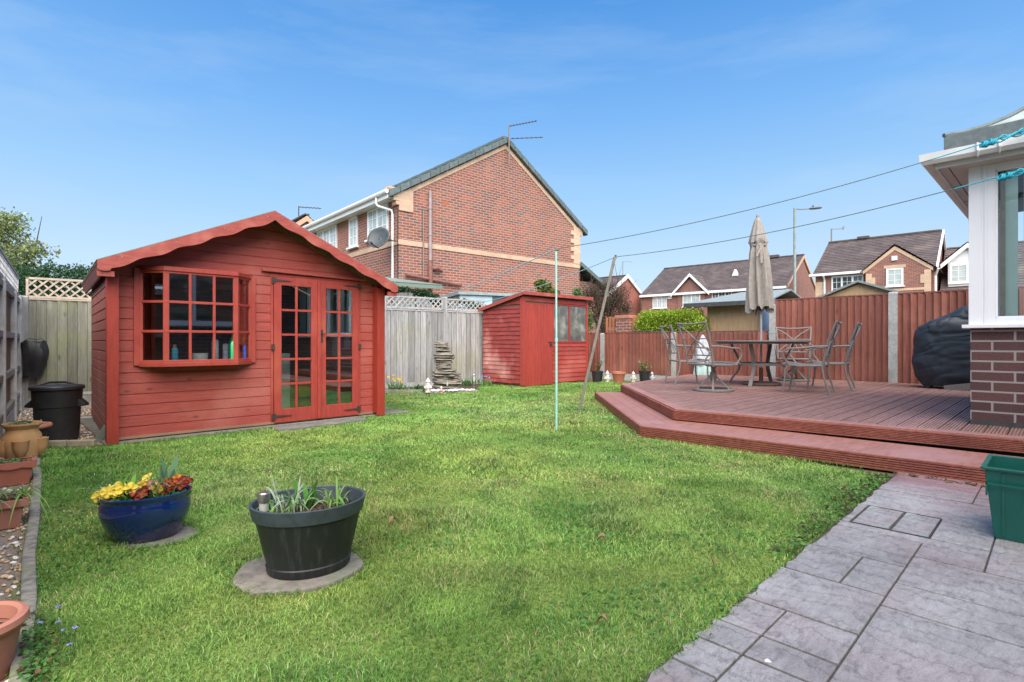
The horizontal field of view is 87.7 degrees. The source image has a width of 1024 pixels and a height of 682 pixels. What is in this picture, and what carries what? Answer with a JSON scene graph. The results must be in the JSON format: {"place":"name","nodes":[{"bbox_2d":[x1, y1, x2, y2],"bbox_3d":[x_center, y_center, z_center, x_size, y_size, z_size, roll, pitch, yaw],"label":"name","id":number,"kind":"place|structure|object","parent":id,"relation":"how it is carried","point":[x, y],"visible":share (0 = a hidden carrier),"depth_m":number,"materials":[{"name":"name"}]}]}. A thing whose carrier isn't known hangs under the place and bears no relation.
{"place":"outdoors","nodes":[
{"label":"outdoors","id":0,"kind":"place"},
{"bbox_2d":[0,406,102,681],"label":"gravel bed","id":1,"kind":"object","parent":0,"point":[12,550],"depth_m":2.58,"materials":[{"name":"gravel"}]},
{"bbox_2d":[0,600,29,679],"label":"terracotta pot","id":2,"kind":"object","parent":1,"relation":"on","point":[14,615],"visible":1,"depth_m":1.60,"materials":[{"name":"ceramic"}]},
{"bbox_2d":[0,455,40,486],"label":"scalloped trough","id":3,"kind":"object","parent":1,"relation":"on","point":[14,471],"visible":1,"depth_m":3.72,"materials":[{"name":"ceramic"}]},
{"bbox_2d":[0,419,48,458],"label":"strawberry pot","id":4,"kind":"object","parent":1,"relation":"on","point":[21,439],"visible":0.96,"depth_m":4.33,"materials":[{"name":"ceramic"}]},
{"bbox_2d":[0,481,71,529],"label":"carved trough","id":5,"kind":"object","parent":1,"relation":"on","point":[12,504],"visible":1,"depth_m":2.87,"materials":[{"name":"ceramic"}]},
{"bbox_2d":[38,422,52,436],"bbox_3d":[-4.440,0.878,4.920,0.312,0.243,0.312,0,0,0],"label":"terracotta pot","id":6,"kind":"object","parent":1,"relation":"on","point":[43,427],"visible":0.24,"depth_m":4.93,"materials":[{"name":"orange ceramic"}]},
{"bbox_2d":[24,381,88,439],"bbox_3d":[-4.620,0.701,5.420,0.443,0.598,0.443,0,0,29],"label":"rubbish bin","id":7,"kind":"object","parent":1,"relation":"on","point":[58,406],"visible":0.95,"depth_m":5.30,"materials":[{"name":"black plastic"}]},
{"bbox_2d":[48,439,96,446],"bbox_3d":[-4.331,0.985,5.166,0.543,0.060,0.057,0,0,-7],"label":"stone edging","id":8,"kind":"object","parent":1,"relation":"on","point":[85,442],"visible":0.68,"depth_m":5.15,"materials":[{"name":"beige stone"}]},
{"bbox_2d":[94,425,104,442],"bbox_3d":[-4.077,0.894,5.336,0.070,0.300,0.016,35,-24,-21],"label":"leaning plank","id":9,"kind":"object","parent":1,"relation":"on","point":[99,436],"visible":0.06,"depth_m":5.31,"materials":[{"name":"grey wood"}]},
{"bbox_2d":[292,213,313,226],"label":"brick house","id":10,"kind":"structure","parent":0,"point":[304,219],"depth_m":29.42,"materials":[{"name":"beige brick"}]},
{"bbox_2d":[271,417,367,431],"bbox_3d":[-2.268,0.994,6.400,1.139,0.032,0.320,0,0,-44],"label":"doorstep slab","id":11,"kind":"structure","parent":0,"point":[311,425],"depth_m":6.30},
{"bbox_2d":[385,384,481,392],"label":"flower bed soil","id":12,"kind":"structure","parent":0,"point":[474,386],"depth_m":11.50,"materials":[{"name":"brown soil"}]},
{"bbox_2d":[387,374,402,389],"bbox_3d":[-2.293,0.810,10.388,0.348,0.362,0.394,0,0,0],"label":"daffodil","id":13,"kind":"object","parent":12,"relation":"on","point":[392,386],"visible":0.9,"depth_m":10.38,"materials":[{"name":"yellow plant"}]},
{"bbox_2d":[430,390,478,393],"bbox_3d":[-1.197,0.985,10.604,1.040,0.030,0.659,0,0,-8],"label":"pebble tray","id":14,"kind":"object","parent":12,"relation":"on","point":[456,391],"visible":0.41,"depth_m":10.38,"materials":[{"name":"stone"}]},
{"bbox_2d":[431,341,462,389],"bbox_3d":[-1.291,0.491,10.628,0.623,1.019,0.603,0,0,28],"label":"water feature","id":15,"kind":"object","parent":14,"relation":"on","point":[443,372],"visible":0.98,"depth_m":10.49,"materials":[{"name":"stone"}]},
{"bbox_2d":[425,389,474,391],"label":"white pebbles","id":16,"kind":"object","parent":14,"relation":"on","point":[444,390],"visible":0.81,"depth_m":10.34,"materials":[{"name":"white stone"}]},
{"bbox_2d":[292,136,605,332],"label":"brick house","id":17,"kind":"structure","parent":0,"point":[486,211],"depth_m":17.54,"materials":[{"name":"red brick"}]},
{"bbox_2d":[317,224,336,247],"bbox_3d":[-6.789,-3.665,19.456,0.110,0.950,1.960,0,0,-41],"label":"window frame","id":18,"kind":"structure","parent":17,"relation":"in","point":[329,234],"depth_m":19.21,"materials":[{"name":"white plastic"}]},
{"bbox_2d":[346,216,358,249],"bbox_3d":[-5.311,-3.620,17.744,0.110,1.040,0.780,0,0,-41],"label":"window frame","id":19,"kind":"structure","parent":17,"relation":"in","point":[353,222],"depth_m":17.75,"materials":[{"name":"white plastic"}]},
{"bbox_2d":[364,203,388,242],"bbox_3d":[-4.168,-3.650,16.426,0.110,0.980,1.490,0,0,-41],"label":"window frame","id":20,"kind":"structure","parent":17,"relation":"in","point":[377,217],"depth_m":16.40,"materials":[{"name":"white plastic"}]},
{"bbox_2d":[367,227,396,247],"bbox_3d":[-3.734,-2.979,15.104,0.860,0.629,0.585,0,0,0],"label":"satellite dish","id":21,"kind":"object","parent":17,"relation":"attached to","point":[378,237],"visible":1,"depth_m":15.31,"materials":[{"name":"grey metal"}]},
{"bbox_2d":[508,120,542,163],"bbox_3d":[0.462,-6.725,17.961,1.171,1.449,0.283,0,0,6],"label":"tv aerial","id":22,"kind":"object","parent":17,"relation":"attached to","point":[509,138],"visible":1,"depth_m":18.00,"materials":[{"name":"black metal"}]},
{"bbox_2d":[13,378,895,681],"bbox_3d":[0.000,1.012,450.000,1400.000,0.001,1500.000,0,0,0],"label":"ground","id":23,"kind":"structure","parent":0,"point":[891,474],"depth_m":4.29,"materials":[{"name":"green plant"}]},
{"bbox_2d":[0,246,21,438],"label":"side fence","id":24,"kind":"object","parent":23,"relation":"on","point":[10,352],"visible":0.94,"depth_m":6.63,"materials":[{"name":"wood"}]},
{"bbox_2d":[8,454,41,681],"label":"kerb edging","id":25,"kind":"object","parent":23,"relation":"on","point":[28,594],"visible":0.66,"depth_m":2.27,"materials":[{"name":"concrete"}]},
{"bbox_2d":[0,206,60,291],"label":"deciduous tree","id":26,"kind":"object","parent":23,"relation":"on","point":[31,252],"visible":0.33,"depth_m":10.18,"materials":[{"name":"green plant"}]},
{"bbox_2d":[13,260,93,302],"bbox_3d":[-8.030,-0.222,9.463,2.151,2.443,0.771,0,0,0],"label":"conifer hedge","id":27,"kind":"object","parent":23,"relation":"on","point":[81,271],"visible":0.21,"depth_m":9.33,"materials":[{"name":"green plant"}]},
{"bbox_2d":[22,277,90,409],"bbox_3d":[-6.235,0.044,8.637,2.550,2.011,0.102,0,0,-37],"label":"fence","id":28,"kind":"object","parent":23,"relation":"on","point":[60,325],"visible":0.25,"depth_m":8.12,"materials":[{"name":"grey wood"}]},
{"bbox_2d":[20,338,48,378],"bbox_3d":[-7.034,0.242,7.862,0.316,0.595,0.163,0,0,-37],"label":"black sack","id":29,"kind":"object","parent":28,"relation":"hanging from","point":[35,355],"visible":1,"depth_m":7.82,"materials":[{"name":"plastic"}]},
{"bbox_2d":[111,526,198,547],"bbox_3d":[-1.812,1.002,2.729,0.382,0.016,0.308,0,0,-30],"label":"stepping stone","id":30,"kind":"object","parent":23,"relation":"on","point":[183,531],"visible":0.32,"depth_m":2.70,"materials":[{"name":"grey stone"}]},
{"bbox_2d":[76,453,193,543],"bbox_3d":[-1.891,0.794,2.725,0.457,0.403,0.355,0,0,-7],"label":"oval planter","id":31,"kind":"object","parent":30,"relation":"on","point":[131,511],"visible":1,"depth_m":2.63,"materials":[{"name":"ceramic"}]},
{"bbox_2d":[80,407,409,445],"bbox_3d":[-3.543,0.996,7.252,3.500,0.028,2.600,0,0,-44],"label":"concrete base","id":32,"kind":"object","parent":23,"relation":"on","point":[90,425],"visible":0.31,"depth_m":6.10,"materials":[{"name":"grey concrete"}]},
{"bbox_2d":[81,210,397,444],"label":"summerhouse","id":33,"kind":"structure","parent":32,"relation":"on","point":[188,294],"depth_m":6.23,"materials":[{"name":"red paint"}]},
{"bbox_2d":[171,344,177,359],"bbox_3d":[-3.494,0.126,5.528,0.064,0.195,0.064,0,0,0],"label":"detergent bottle","id":34,"kind":"object","parent":33,"relation":"on","point":[174,353],"visible":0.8,"depth_m":5.50,"materials":[{"name":"blue plastic"}]},
{"bbox_2d":[134,266,255,367],"bbox_3d":[-3.361,-0.247,5.729,1.158,1.025,0.378,0,0,-44],"label":"bay window","id":35,"kind":"structure","parent":33,"relation":"in","point":[139,270],"depth_m":5.52,"materials":[{"name":"red paint"}]},
{"bbox_2d":[192,353,207,359],"bbox_3d":[-3.336,0.173,5.696,0.164,0.100,0.164,0,0,0],"label":"white tub","id":36,"kind":"object","parent":33,"relation":"on","point":[196,356],"visible":0.71,"depth_m":5.63,"materials":[{"name":"plastic"}]},
{"bbox_2d":[223,344,227,358],"bbox_3d":[-3.138,0.123,5.871,0.080,0.200,0.040,0,0,-30],"label":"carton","id":37,"kind":"object","parent":33,"relation":"on","point":[225,351],"visible":0.4,"depth_m":5.85,"materials":[{"name":"grey cardboard"}]},
{"bbox_2d":[228,330,232,358],"bbox_3d":[-3.061,0.048,5.852,0.092,0.350,0.092,0,0,0],"label":"green bottle","id":38,"kind":"object","parent":33,"relation":"on","point":[230,349],"visible":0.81,"depth_m":5.81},
{"bbox_2d":[239,337,245,358],"bbox_3d":[-3.038,0.088,6.014,0.070,0.270,0.070,0,0,0],"label":"blue spray bottle","id":39,"kind":"object","parent":33,"relation":"on","point":[242,350],"visible":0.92,"depth_m":5.99,"materials":[{"name":"plastic"}]},
{"bbox_2d":[282,353,289,408],"bbox_3d":[-2.982,0.544,6.659,0.300,0.800,0.332,0,0,-44],"label":"storage cabinet","id":40,"kind":"object","parent":33,"relation":"on","point":[285,379],"visible":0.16,"depth_m":6.61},
{"bbox_2d":[271,276,317,422],"bbox_3d":[-2.631,0.094,6.466,0.569,1.732,0.044,0,0,-44],"label":"door","id":41,"kind":"structure","parent":33,"relation":"in","point":[279,415],"depth_m":6.46,"materials":[{"name":"red paint"}]},
{"bbox_2d":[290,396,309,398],"bbox_3d":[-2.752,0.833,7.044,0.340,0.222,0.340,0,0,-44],"label":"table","id":42,"kind":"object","parent":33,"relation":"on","point":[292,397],"visible":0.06,"depth_m":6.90,"materials":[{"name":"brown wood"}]},
{"bbox_2d":[321,280,360,417],"bbox_3d":[-2.198,0.094,6.859,0.567,1.732,0.084,0,0,-44],"label":"door","id":43,"kind":"structure","parent":33,"relation":"in","point":[343,409],"depth_m":6.86,"materials":[{"name":"red paint"}]},
{"bbox_2d":[341,304,350,351],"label":"pane","id":44,"kind":"structure","parent":33,"relation":"in","point":[345,318],"depth_m":8.04,"materials":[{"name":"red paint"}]},
{"bbox_2d":[232,552,363,595],"bbox_3d":[-0.913,0.994,2.312,0.525,0.032,0.431,0,0,-10],"label":"stepping stone","id":45,"kind":"object","parent":23,"relation":"on","point":[256,572],"visible":0.5,"depth_m":2.18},
{"bbox_2d":[249,475,365,580],"bbox_3d":[-0.904,0.789,2.348,0.494,0.378,0.455,0,0,-28],"label":"barrel planter","id":46,"kind":"object","parent":45,"relation":"on","point":[305,532],"visible":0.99,"depth_m":2.20,"materials":[{"name":"plastic"}]},
{"bbox_2d":[257,491,269,511],"bbox_3d":[-1.035,0.709,2.225,0.050,0.166,0.049,0,0,0],"label":"solar light","id":47,"kind":"object","parent":46,"relation":"in","point":[263,499],"visible":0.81,"depth_m":2.21,"materials":[{"name":"metal"}]},
{"bbox_2d":[385,390,422,393],"bbox_3d":[-2.443,0.970,10.098,1.466,0.090,0.396,0,0,-28],"label":"bed edging","id":48,"kind":"object","parent":23,"relation":"on","point":[400,391],"visible":0.16,"depth_m":10.26,"materials":[{"name":"stone"}]},
{"bbox_2d":[385,277,442,309],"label":"garden shed","id":49,"kind":"structure","parent":23,"relation":"on","point":[405,283],"depth_m":12.60,"materials":[{"name":"grey wood"}]},
{"bbox_2d":[385,296,488,388],"bbox_3d":[-1.670,0.015,12.052,2.735,2.070,0.100,0,0,-37],"label":"grey fence","id":50,"kind":"object","parent":23,"relation":"on","point":[412,337],"visible":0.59,"depth_m":11.87,"materials":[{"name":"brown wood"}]},
{"bbox_2d":[391,286,481,309],"bbox_3d":[-1.808,-0.143,12.386,2.795,2.289,0.355,0,0,-33],"label":"ivy","id":51,"kind":"object","parent":50,"relation":"on","point":[423,292],"visible":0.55,"depth_m":12.22,"materials":[{"name":"green plant"}]},
{"bbox_2d":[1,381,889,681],"bbox_3d":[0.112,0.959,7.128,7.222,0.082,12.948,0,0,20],"label":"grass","id":52,"kind":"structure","parent":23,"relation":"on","point":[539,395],"depth_m":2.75,"materials":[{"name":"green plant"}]},
{"bbox_2d":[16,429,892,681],"bbox_3d":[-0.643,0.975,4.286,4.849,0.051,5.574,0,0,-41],"label":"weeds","id":53,"kind":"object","parent":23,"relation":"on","point":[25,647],"visible":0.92,"depth_m":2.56,"materials":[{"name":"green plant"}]},
{"bbox_2d":[443,291,514,312],"bbox_3d":[-0.785,-0.190,15.828,2.160,2.380,1.700,0,0,-22],"label":"lean to","id":54,"kind":"object","parent":23,"relation":"on","point":[486,296],"visible":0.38,"depth_m":14.98,"materials":[{"name":"grey wood"}]},
{"bbox_2d":[490,380,587,386],"bbox_3d":[0.604,0.983,13.007,2.305,0.055,1.320,0,0,-44],"label":"shed base","id":55,"kind":"object","parent":23,"relation":"on","point":[578,381],"visible":0.21,"depth_m":12.37,"materials":[{"name":"concrete"}]},
{"bbox_2d":[478,291,592,385],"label":"shed","id":56,"kind":"structure","parent":55,"relation":"on","point":[519,338],"depth_m":12.28,"materials":[{"name":"paint"}]},
{"bbox_2d":[525,303,552,385],"bbox_3d":[0.622,0.060,12.079,0.906,1.840,0.048,0,0,-44],"label":"door","id":57,"kind":"structure","parent":56,"relation":"in","point":[538,317],"depth_m":12.06,"materials":[{"name":"paint"}]},
{"bbox_2d":[554,305,567,340],"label":"window","id":58,"kind":"structure","parent":56,"relation":"in","point":[562,311],"depth_m":12.65,"materials":[{"name":"glass"}]},
{"bbox_2d":[570,306,585,340],"bbox_3d":[1.613,-0.432,13.080,0.620,0.845,0.004,0,0,-44],"label":"window","id":59,"kind":"structure","parent":56,"relation":"in","point":[577,315],"depth_m":13.07,"materials":[{"name":"glass"}]},
{"bbox_2d":[533,278,559,293],"bbox_3d":[0.938,-0.410,14.306,0.874,2.823,0.696,0,0,0],"label":"laurel bush","id":60,"kind":"object","parent":23,"relation":"on","point":[548,288],"visible":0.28,"depth_m":14.20,"materials":[{"name":"green plant"}]},
{"bbox_2d":[553,248,559,430],"bbox_3d":[0.490,-0.007,5.880,0.070,2.055,0.040,0,0,0],"label":"line post","id":61,"kind":"object","parent":23,"relation":"on","point":[556,376],"visible":0.93,"depth_m":5.87,"materials":[{"name":"teal metal"}]},
{"bbox_2d":[389,128,1023,308],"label":"clothes line","id":62,"kind":"object","parent":61,"relation":"attached to","point":[986,143],"visible":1,"depth_m":4.82,"materials":[{"name":"teal plastic"}]},
{"bbox_2d":[572,287,595,332],"bbox_3d":[2.118,-0.344,16.201,0.860,2.691,0.721,0,0,0],"label":"green shrub","id":63,"kind":"object","parent":23,"relation":"on","point":[576,292],"visible":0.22,"depth_m":16.11,"materials":[{"name":"green plant"}]},
{"bbox_2d":[577,255,616,411],"bbox_3d":[1.161,-0.077,7.338,0.647,2.164,0.046,0,0,44],"label":"wooden prop","id":64,"kind":"object","parent":23,"relation":"on","point":[597,330],"visible":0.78,"depth_m":7.31,"materials":[{"name":"brown wood"}]},
{"bbox_2d":[446,168,1023,308],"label":"clothes line","id":65,"kind":"object","parent":64,"relation":"on","point":[1007,175],"visible":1,"depth_m":5.10,"materials":[{"name":"teal plastic"}]},
{"bbox_2d":[591,360,604,381],"bbox_3d":[2.099,0.713,13.116,0.295,0.574,0.292,0,0,-37],"label":"plant pot","id":66,"kind":"object","parent":23,"relation":"on","point":[597,375],"visible":0.94,"depth_m":13.02,"materials":[{"name":"black plastic"}]},
{"bbox_2d":[573,267,635,333],"bbox_3d":[3.196,-0.891,18.206,2.162,3.786,1.781,0,0,0],"label":"twiggy bush","id":67,"kind":"object","parent":23,"relation":"on","point":[611,303],"visible":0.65,"depth_m":18.03,"materials":[{"name":"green plant"}]},
{"bbox_2d":[611,371,625,382],"bbox_3d":[2.581,0.864,12.903,0.350,0.272,0.350,0,0,0],"label":"plant pot","id":68,"kind":"object","parent":23,"relation":"on","point":[619,376],"visible":0.89,"depth_m":12.78,"materials":[{"name":"ceramic"}]},
{"bbox_2d":[615,315,635,331],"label":"brick pier","id":69,"kind":"structure","parent":23,"relation":"on","point":[624,323],"depth_m":15.27,"materials":[{"name":"brick"}]},
{"bbox_2d":[606,316,678,333],"bbox_3d":[3.695,-0.020,15.009,0.062,1.440,2.500,0,0,-45],"label":"picket fence","id":70,"kind":"object","parent":69,"relation":"attached to","point":[611,327],"visible":0.15,"depth_m":15.75,"materials":[{"name":"wood"}]},
{"bbox_2d":[639,360,652,380],"bbox_3d":[3.291,0.722,13.224,0.300,0.557,0.334,0,0,-43],"label":"plant pot","id":71,"kind":"object","parent":23,"relation":"on","point":[644,374],"visible":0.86,"depth_m":13.14,"materials":[{"name":"black plastic"}]},
{"bbox_2d":[632,307,710,331],"bbox_3d":[4.061,-0.082,13.685,1.936,1.580,0.813,0,0,38],"label":"clipped hedge","id":72,"kind":"object","parent":23,"relation":"on","point":[650,321],"visible":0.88,"depth_m":13.46,"materials":[{"name":"green plant"}]},
{"bbox_2d":[588,330,768,380],"bbox_3d":[3.719,0.401,13.261,5.055,1.298,0.100,0,0,45],"label":"fence","id":73,"kind":"object","parent":23,"relation":"on","point":[626,352],"visible":0.45,"depth_m":13.27,"materials":[{"name":"wood"}]},
{"bbox_2d":[762,299,774,336],"bbox_3d":[5.750,0.025,11.937,0.320,1.950,0.320,0,0,0],"label":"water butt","id":74,"kind":"object","parent":23,"relation":"on","point":[765,320],"visible":0.09,"depth_m":11.84,"materials":[{"name":"plastic"}]},
{"bbox_2d":[793,205,821,292],"bbox_3d":[15.537,-3.070,28.050,1.375,8.140,0.292,0,0,25],"label":"street lamp","id":75,"kind":"object","parent":23,"relation":"on","point":[794,246],"visible":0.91,"depth_m":28.24,"materials":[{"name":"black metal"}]},
{"bbox_2d":[594,391,1023,482],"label":"deck step","id":76,"kind":"object","parent":23,"relation":"on","point":[641,419],"visible":0.95,"depth_m":4.66,"materials":[{"name":"brown wood"}]},
{"bbox_2d":[620,374,1023,456],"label":"timber deck","id":77,"kind":"structure","parent":23,"relation":"on","point":[915,414],"depth_m":5.94,"materials":[{"name":"brown wood"}]},
{"bbox_2d":[659,324,709,384],"bbox_3d":[3.112,0.230,9.619,0.764,1.059,0.688,0,0,-1],"label":"garden chair","id":78,"kind":"object","parent":77,"relation":"on","point":[692,360],"visible":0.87,"depth_m":9.55,"materials":[{"name":"grey metal"}]},
{"bbox_2d":[693,335,711,374],"bbox_3d":[4.385,0.330,12.256,0.458,0.980,0.365,0,0,0],"label":"wrapped statue","id":79,"kind":"object","parent":77,"relation":"on","point":[701,369],"visible":0.51,"depth_m":12.14,"materials":[{"name":"white plastic"}]},
{"bbox_2d":[677,321,742,391],"bbox_3d":[3.037,0.228,8.195,0.764,1.055,0.688,0,0,-22],"label":"garden chair","id":80,"kind":"object","parent":77,"relation":"on","point":[713,364],"visible":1,"depth_m":8.12,"materials":[{"name":"grey metal"}]},
{"bbox_2d":[742,214,780,385],"bbox_3d":[4.380,-0.745,9.380,0.630,3.000,0.630,0,0,-10],"label":"parasol","id":81,"kind":"object","parent":77,"relation":"on","point":[759,291],"visible":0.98,"depth_m":9.28,"materials":[{"name":"fabric"}]},
{"bbox_2d":[713,340,811,386],"bbox_3d":[4.380,0.371,9.380,1.570,0.787,1.570,0,0,-12],"label":"garden table","id":82,"kind":"object","parent":77,"relation":"on","point":[754,363],"visible":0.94,"depth_m":9.05,"materials":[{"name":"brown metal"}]},
{"bbox_2d":[774,327,813,381],"bbox_3d":[5.500,0.228,10.411,0.688,1.055,0.764,0,0,27],"label":"garden chair","id":83,"kind":"object","parent":77,"relation":"on","point":[797,379],"visible":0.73,"depth_m":10.48,"materials":[{"name":"grey metal"}]},
{"bbox_2d":[782,320,841,394],"bbox_3d":[4.454,0.230,7.939,0.764,1.059,0.688,0,0,37],"label":"garden chair","id":84,"kind":"object","parent":77,"relation":"on","point":[828,346],"visible":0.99,"depth_m":7.84,"materials":[{"name":"grey metal"}]},
{"bbox_2d":[806,322,861,390],"bbox_3d":[5.174,0.230,8.579,0.764,1.059,0.688,0,0,37],"label":"garden chair","id":85,"kind":"object","parent":77,"relation":"on","point":[857,328],"visible":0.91,"depth_m":8.47,"materials":[{"name":"grey metal"}]},
{"bbox_2d":[911,305,969,390],"bbox_3d":[7.175,0.097,8.559,1.214,1.386,0.754,0,0,42],"label":"barbecue","id":86,"kind":"object","parent":77,"relation":"on","point":[941,352],"visible":0.43,"depth_m":8.45,"materials":[{"name":"black fabric"}]},
{"bbox_2d":[809,229,945,296],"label":"brick house","id":87,"kind":"structure","parent":23,"relation":"on","point":[906,262],"depth_m":34.48,"materials":[{"name":"brown brick"}]},
{"bbox_2d":[831,274,863,290],"bbox_3d":[21.851,-3.680,34.775,1.960,1.280,0.110,0,0,43],"label":"window frame","id":88,"kind":"structure","parent":87,"relation":"in","point":[836,281],"depth_m":34.94,"materials":[{"name":"white plastic"}]},
{"bbox_2d":[886,268,904,287],"bbox_3d":[23.422,-3.920,32.646,1.020,1.160,0.110,0,0,43],"label":"window frame","id":89,"kind":"structure","parent":87,"relation":"in","point":[894,276],"depth_m":32.66,"materials":[{"name":"white plastic"}]},
{"bbox_2d":[769,286,1023,383],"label":"tall fence","id":90,"kind":"object","parent":23,"relation":"on","point":[882,350],"visible":0.56,"depth_m":10.18,"materials":[{"name":"wood"}]},
{"bbox_2d":[919,106,1023,429],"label":"conservatory","id":91,"kind":"object","parent":23,"relation":"on","point":[990,209],"visible":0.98,"depth_m":4.80,"materials":[{"name":"plastic"}]},
{"bbox_2d":[998,203,999,315],"bbox_3d":[5.435,-0.888,6.027,3.100,1.465,0.060,0,0,-44],"label":"window frame","id":92,"kind":"structure","parent":91,"relation":"in","point":[998,203],"depth_m":6.31,"materials":[{"name":"white plastic"}]},
{"bbox_2d":[987,158,1023,323],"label":"window frame","id":93,"kind":"structure","parent":91,"relation":"in","point":[992,169],"depth_m":4.79,"materials":[{"name":"white plastic"}]},
{"bbox_2d":[939,241,1023,292],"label":"dormer house","id":94,"kind":"structure","parent":23,"relation":"on","point":[954,263],"depth_m":32.70,"materials":[{"name":"white tile"}]},
{"bbox_2d":[948,263,968,283],"bbox_3d":[27.658,-4.145,32.368,1.850,1.210,0.110,0,0,43],"label":"window frame","id":95,"kind":"structure","parent":94,"relation":"in","point":[959,273],"depth_m":32.65,"materials":[{"name":"white plastic"}]},
{"bbox_2d":[0,0,1023,294],"label":"sky","id":96,"kind":"structure","parent":0,"point":[125,125],"materials":[{"name":"blue"}]},
{"bbox_2d":[597,274,641,330],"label":"brick house","id":97,"kind":"structure","parent":0,"point":[634,297],"depth_m":50.89,"materials":[{"name":"red brick"}]},
{"bbox_2d":[639,254,814,328],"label":"terrace house","id":98,"kind":"structure","parent":0,"point":[671,288],"depth_m":47.26,"materials":[{"name":"brown tile"}]},
{"bbox_2d":[651,296,666,308],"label":"window frame","id":99,"kind":"structure","parent":98,"relation":"in","point":[660,302],"depth_m":49.24,"materials":[{"name":"white plastic"}]},
{"bbox_2d":[681,294,699,307],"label":"window frame","id":100,"kind":"structure","parent":98,"relation":"in","point":[689,298],"depth_m":47.17,"materials":[{"name":"white plastic"}]},
{"bbox_2d":[683,289,802,331],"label":"timber shed","id":101,"kind":"structure","parent":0,"point":[726,313],"depth_m":13.05,"materials":[{"name":"beige wood"}]},
{"bbox_2d":[639,472,1023,681],"bbox_3d":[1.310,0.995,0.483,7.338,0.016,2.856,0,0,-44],"label":"patio","id":102,"kind":"structure","parent":0,"point":[949,610],"depth_m":1.97,"materials":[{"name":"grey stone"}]},
{"bbox_2d":[850,505,904,529],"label":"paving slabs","id":103,"kind":"object","parent":102,"relation":"attached to","point":[878,517],"visible":0.74,"depth_m":3.01,"materials":[{"name":"stone"}]},
{"bbox_2d":[889,512,941,538],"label":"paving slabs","id":104,"kind":"object","parent":102,"relation":"attached to","point":[918,525],"visible":0.79,"depth_m":2.88,"materials":[{"name":"stone"}]},
{"bbox_2d":[893,471,984,486],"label":"leaf litter","id":105,"kind":"object","parent":102,"relation":"on","point":[966,481],"visible":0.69,"depth_m":3.76,"materials":[{"name":"brown plant"}]},
{"bbox_2d":[980,454,1023,542],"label":"planter","id":106,"kind":"object","parent":102,"relation":"on","point":[1004,486],"visible":1,"depth_m":2.65,"materials":[{"name":"green plastic"}]},
{"bbox_2d":[818,280,910,297],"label":"garage gable","id":107,"kind":"structure","parent":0,"point":[857,287],"depth_m":12.27,"materials":[{"name":"grey"}]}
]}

